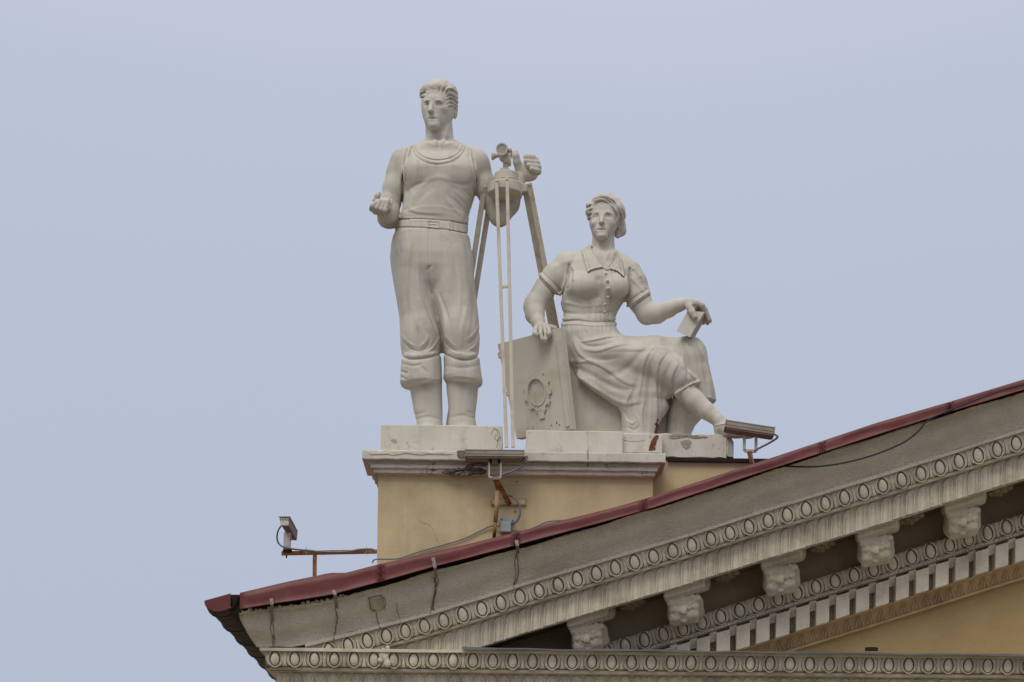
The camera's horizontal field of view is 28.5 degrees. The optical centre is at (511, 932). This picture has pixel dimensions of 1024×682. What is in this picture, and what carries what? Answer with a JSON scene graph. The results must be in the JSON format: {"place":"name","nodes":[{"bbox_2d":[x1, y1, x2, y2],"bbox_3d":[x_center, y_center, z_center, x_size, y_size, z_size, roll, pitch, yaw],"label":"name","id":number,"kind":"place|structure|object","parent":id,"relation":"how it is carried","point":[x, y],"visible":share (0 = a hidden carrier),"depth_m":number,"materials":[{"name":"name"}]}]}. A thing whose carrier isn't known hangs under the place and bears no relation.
{"place":"outdoors","nodes":[
{"label":"outdoors","id":0,"kind":"place"},
{"bbox_2d":[0,0,1023,681],"label":"sky","id":1,"kind":"structure","parent":0,"point":[200,348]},
{"label":"ground","id":2,"kind":"structure","parent":0,"visible":0},
{"bbox_2d":[204,379,1023,681],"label":"building","id":3,"kind":"structure","parent":2,"relation":"on","point":[906,558],"depth_m":20.32,"materials":[{"name":"beige stone"}]},
{"bbox_2d":[362,425,765,563],"bbox_3d":[0.671,-4.414,21.805,4.404,1.599,2.590,1,0,0],"label":"pedestal","id":4,"kind":"object","parent":3,"relation":"on","point":[435,488],"visible":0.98,"depth_m":20.70,"materials":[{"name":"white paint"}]},
{"bbox_2d":[281,547,376,576],"bbox_3d":[-1.883,-3.801,20.743,0.982,0.338,0.054,1,0,0],"label":"camera rail","id":5,"kind":"object","parent":4,"relation":"attached to","point":[315,554],"visible":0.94,"depth_m":20.73,"materials":[{"name":"metal"}]},
{"bbox_2d":[279,516,297,551],"bbox_3d":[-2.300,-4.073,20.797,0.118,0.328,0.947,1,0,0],"label":"surveillance camera","id":6,"kind":"object","parent":5,"relation":"attached to","point":[289,528],"visible":1,"depth_m":20.71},
{"bbox_2d":[276,525,375,552],"bbox_3d":[-1.905,-4.017,20.607,1.028,0.236,0.224,1,0,0],"label":"camera cable","id":7,"kind":"object","parent":5,"relation":"attached to","point":[279,544],"visible":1,"depth_m":20.70,"materials":[{"name":"grey rubber"}]},
{"bbox_2d":[372,525,499,562],"bbox_3d":[-0.777,-3.975,20.656,1.308,0.420,0.085,1,0,-2],"label":"wall cable","id":8,"kind":"object","parent":4,"relation":"attached to","point":[433,547],"depth_m":20.67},
{"bbox_2d":[369,78,541,425],"bbox_3d":[-0.591,-7.086,21.232,1.788,3.915,0.931,1,0,0],"label":"man statue","id":9,"kind":"object","parent":4,"relation":"on","point":[437,178],"visible":0.91,"depth_m":21.18,"materials":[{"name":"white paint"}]},
{"bbox_2d":[446,143,558,447],"bbox_3d":[0.014,-6.623,21.414,1.465,3.284,1.421,1,0,0],"label":"surveying instrument","id":10,"kind":"object","parent":4,"relation":"on","point":[506,185],"visible":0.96,"depth_m":21.14,"materials":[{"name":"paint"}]},
{"bbox_2d":[499,518,513,533],"bbox_3d":[-0.057,-4.170,20.650,0.144,0.158,0.100,1,0,0],"label":"junction box","id":11,"kind":"object","parent":4,"relation":"attached to","point":[505,525],"visible":0.96,"depth_m":20.60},
{"bbox_2d":[508,494,520,523],"bbox_3d":[0.032,-4.327,20.599,0.130,0.300,0.078,1,0,22],"label":"conduit loop","id":12,"kind":"object","parent":11,"relation":"attached to","point":[519,506],"visible":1,"depth_m":20.58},
{"bbox_2d":[491,479,525,537],"bbox_3d":[-0.038,-4.312,20.553,0.362,0.597,0.295,1,0,0],"label":"lamp post bracket","id":13,"kind":"object","parent":4,"relation":"attached to","point":[497,501],"visible":0.94,"depth_m":20.57,"materials":[{"name":"metal"}]},
{"bbox_2d":[465,449,527,480],"bbox_3d":[-0.155,-4.731,20.419,0.637,0.298,0.174,1,0,0],"label":"floodlight","id":14,"kind":"object","parent":13,"relation":"attached to","point":[489,456],"visible":1,"depth_m":20.35,"materials":[{"name":"paint"}]},
{"bbox_2d":[497,328,575,439],"bbox_3d":[0.256,-5.779,21.328,1.013,1.069,0.150,1,0,42],"label":"drawing board","id":15,"kind":"object","parent":4,"relation":"on","point":[543,397],"visible":0.94,"depth_m":21.22,"materials":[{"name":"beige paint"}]},
{"bbox_2d":[511,519,565,531],"bbox_3d":[0.296,-4.173,20.680,0.640,0.153,0.028,1,0,-2],"label":"wall cable","id":16,"kind":"object","parent":4,"relation":"attached to","point":[541,524],"depth_m":20.67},
{"bbox_2d":[523,192,753,438],"bbox_3d":[1.327,-6.487,21.496,2.420,2.690,1.208,1,0,0],"label":"woman statue","id":17,"kind":"object","parent":4,"relation":"on","point":[620,382],"visible":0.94,"depth_m":21.16,"materials":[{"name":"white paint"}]},
{"bbox_2d":[677,311,704,337],"bbox_3d":[1.894,-6.374,21.158,0.340,0.317,0.208,1,0,0],"label":"closed book","id":18,"kind":"object","parent":17,"relation":"attached to","point":[689,326],"visible":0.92,"depth_m":21.07,"materials":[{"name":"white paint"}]},
{"bbox_2d":[723,419,778,464],"bbox_3d":[2.433,-4.977,20.516,0.549,0.452,0.166,1,0,0],"label":"floodlight","id":19,"kind":"object","parent":3,"relation":"on","point":[755,431],"visible":0.99,"depth_m":20.46,"materials":[{"name":"paint"}]},
{"bbox_2d":[865,647,877,650],"bbox_3d":[3.635,-2.863,20.375,0.159,0.066,0.150,1,0,0],"label":"roofing scrap","id":20,"kind":"object","parent":3,"relation":"on","point":[871,648],"visible":1,"depth_m":20.30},
{"bbox_2d":[783,384,1023,467],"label":"roof cable","id":21,"kind":"object","parent":3,"relation":"attached to","point":[921,427],"visible":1,"depth_m":19.94,"materials":[{"name":"grey rubber"}]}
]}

